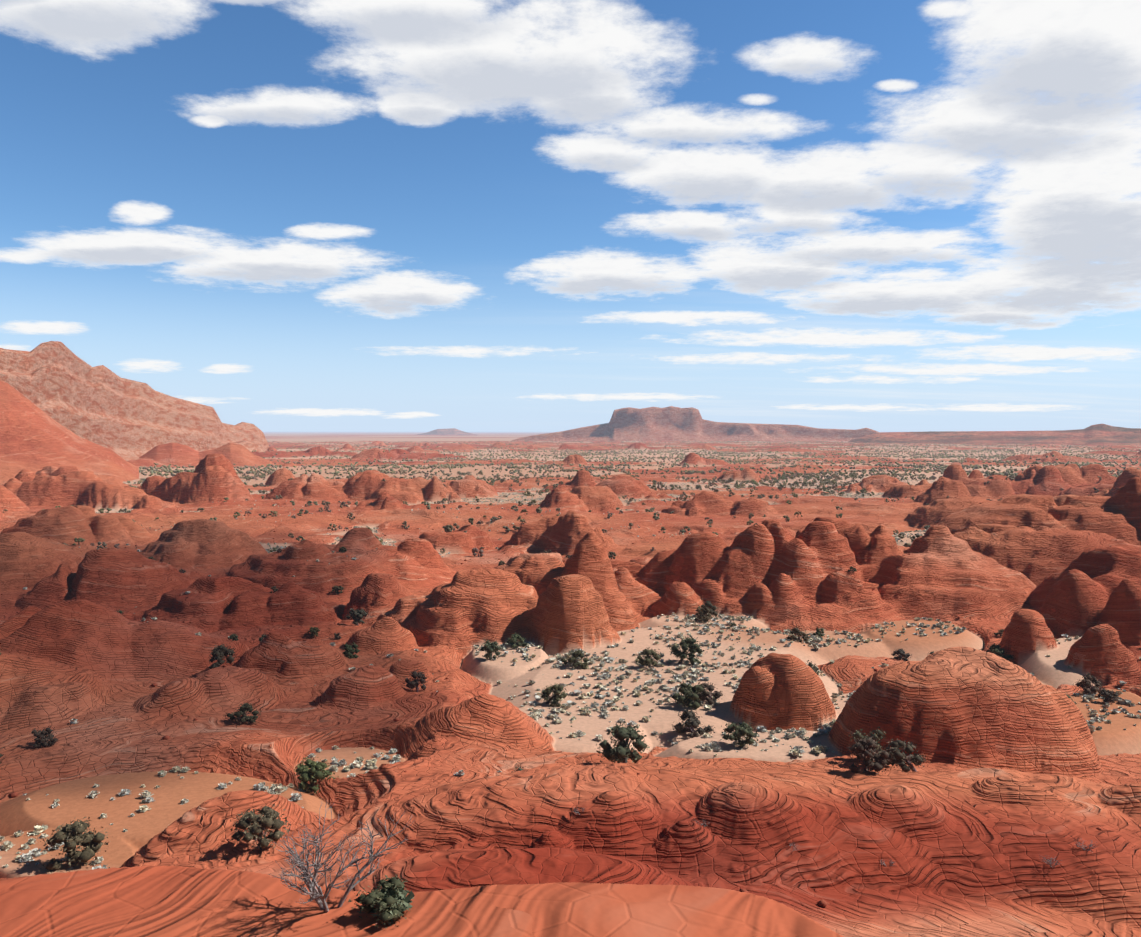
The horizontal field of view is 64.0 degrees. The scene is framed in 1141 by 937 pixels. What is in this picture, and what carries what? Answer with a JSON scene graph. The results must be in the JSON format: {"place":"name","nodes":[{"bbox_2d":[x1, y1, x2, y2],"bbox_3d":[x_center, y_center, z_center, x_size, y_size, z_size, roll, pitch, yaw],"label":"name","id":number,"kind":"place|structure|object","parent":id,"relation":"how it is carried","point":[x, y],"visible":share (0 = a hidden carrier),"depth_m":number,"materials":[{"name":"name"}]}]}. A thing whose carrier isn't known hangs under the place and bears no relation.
{"place":"outdoors","nodes":[
{"label":"outdoors","id":0,"kind":"place"},
{"bbox_2d":[0,341,268,460],"bbox_3d":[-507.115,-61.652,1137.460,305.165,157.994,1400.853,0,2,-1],"label":"mountain","id":1,"kind":"structure","parent":0,"point":[61,383],"depth_m":1000.71,"materials":[{"name":"stone"}]},
{"bbox_2d":[417,428,475,434],"bbox_3d":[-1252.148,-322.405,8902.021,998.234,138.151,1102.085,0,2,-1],"label":"mesa","id":2,"kind":"structure","parent":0,"point":[452,431],"depth_m":8733.36,"materials":[{"name":"brown stone"}]},
{"bbox_2d":[263,432,847,441],"bbox_3d":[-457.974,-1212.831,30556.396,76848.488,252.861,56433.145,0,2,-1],"label":"distant plain","id":3,"kind":"structure","parent":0,"point":[358,436],"depth_m":6231.78,"materials":[{"name":"red stone"}]},
{"bbox_2d":[0,441,1140,936],"bbox_3d":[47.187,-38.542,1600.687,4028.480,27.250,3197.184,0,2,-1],"label":"terrain ground","id":4,"kind":"structure","parent":0,"point":[994,801],"depth_m":91.88,"materials":[{"name":"red stone"}]},
{"bbox_2d":[0,381,138,483],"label":"hillside","id":5,"kind":"structure","parent":4,"relation":"on","point":[34,438],"depth_m":591.13,"materials":[{"name":"red stone"}]},
{"bbox_2d":[139,442,274,465],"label":"outcrop","id":6,"kind":"object","parent":4,"relation":"on","point":[182,454],"visible":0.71,"depth_m":885.91,"materials":[{"name":"red stone"}]},
{"bbox_2d":[269,801,414,911],"bbox_3d":[-3.753,6.457,14.608,2.319,1.762,1.970,0,2,-1],"label":"dead brush","id":7,"kind":"object","parent":4,"relation":"on","point":[317,895],"visible":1,"depth_m":14.83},
{"bbox_2d":[348,875,410,927],"bbox_3d":[-2.925,6.869,14.545,1.028,0.594,1.154,1,2,28],"label":"shrub","id":8,"kind":"object","parent":4,"relation":"on","point":[370,900],"visible":0.9,"depth_m":14.40,"materials":[{"name":"green plant"}]},
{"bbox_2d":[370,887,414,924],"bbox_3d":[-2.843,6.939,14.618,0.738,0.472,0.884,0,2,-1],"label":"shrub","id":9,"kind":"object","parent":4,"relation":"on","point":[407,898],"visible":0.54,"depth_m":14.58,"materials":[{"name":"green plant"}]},
{"bbox_2d":[0,711,835,870],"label":"sagebrush","id":10,"kind":"object","parent":4,"relation":"on","point":[371,763],"visible":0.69,"depth_m":74.51,"materials":[{"name":"plant"}]},
{"bbox_2d":[96,472,937,546],"bbox_3d":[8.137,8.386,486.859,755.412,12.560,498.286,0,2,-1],"label":"sagebrush","id":11,"kind":"object","parent":4,"relation":"on","point":[635,500],"visible":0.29,"depth_m":433.52,"materials":[{"name":"green plant"}]},
{"bbox_2d":[3,461,1101,556],"bbox_3d":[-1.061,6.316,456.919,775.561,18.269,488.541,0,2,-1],"label":"juniper","id":12,"kind":"object","parent":4,"relation":"on","point":[825,481],"visible":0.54,"depth_m":475.80,"materials":[{"name":"green plant"}]},
{"bbox_2d":[0,499,1116,906],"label":"desert shrubs","id":13,"kind":"object","parent":4,"relation":"on","point":[820,903],"visible":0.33,"depth_m":83.71,"materials":[{"name":"green plant"}]},
{"bbox_2d":[0,546,1117,872],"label":"juniper","id":14,"kind":"object","parent":4,"relation":"on","point":[864,748],"visible":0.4,"depth_m":78.74,"materials":[{"name":"green plant"}]},
{"bbox_2d":[23,531,1140,731],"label":"sagebrush","id":15,"kind":"object","parent":4,"relation":"on","point":[810,641],"visible":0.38,"depth_m":113.15,"materials":[{"name":"plant"}]},
{"bbox_2d":[1041,855,1060,867],"bbox_3d":[24.100,19.802,45.846,1.044,0.654,1.316,0,2,-1],"label":"dead brush","id":16,"kind":"object","parent":4,"relation":"on","point":[1050,863],"visible":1,"depth_m":45.80,"materials":[{"name":"grey plant"}]},
{"bbox_2d":[1074,839,1098,851],"bbox_3d":[26.465,19.345,46.802,1.044,0.589,1.062,-1,2,-33],"label":"shrub","id":17,"kind":"object","parent":4,"relation":"on","point":[1089,849],"visible":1,"depth_m":46.81,"materials":[{"name":"plant"}]},
{"bbox_2d":[0,0,1140,431],"label":"sky","id":18,"kind":"structure","parent":0,"point":[270,215],"materials":[{"name":"blue"}]},
{"bbox_2d":[138,440,1140,476],"bbox_3d":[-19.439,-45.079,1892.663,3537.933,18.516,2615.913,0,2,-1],"label":"desert plain","id":19,"kind":"structure","parent":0,"point":[920,467],"depth_m":1015.01,"materials":[{"name":"beige sand"}]},
{"bbox_2d":[511,406,877,440],"bbox_3d":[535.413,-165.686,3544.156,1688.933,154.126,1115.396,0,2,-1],"label":"mesa","id":20,"kind":"structure","parent":0,"point":[671,423],"depth_m":3464.68,"materials":[{"name":"stone"}]},
{"bbox_2d":[848,424,1140,444],"bbox_3d":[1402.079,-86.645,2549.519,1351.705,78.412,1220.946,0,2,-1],"label":"distant mesa","id":21,"kind":"structure","parent":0,"point":[1097,434],"depth_m":2553.46,"materials":[{"name":"brown stone"}]}
]}

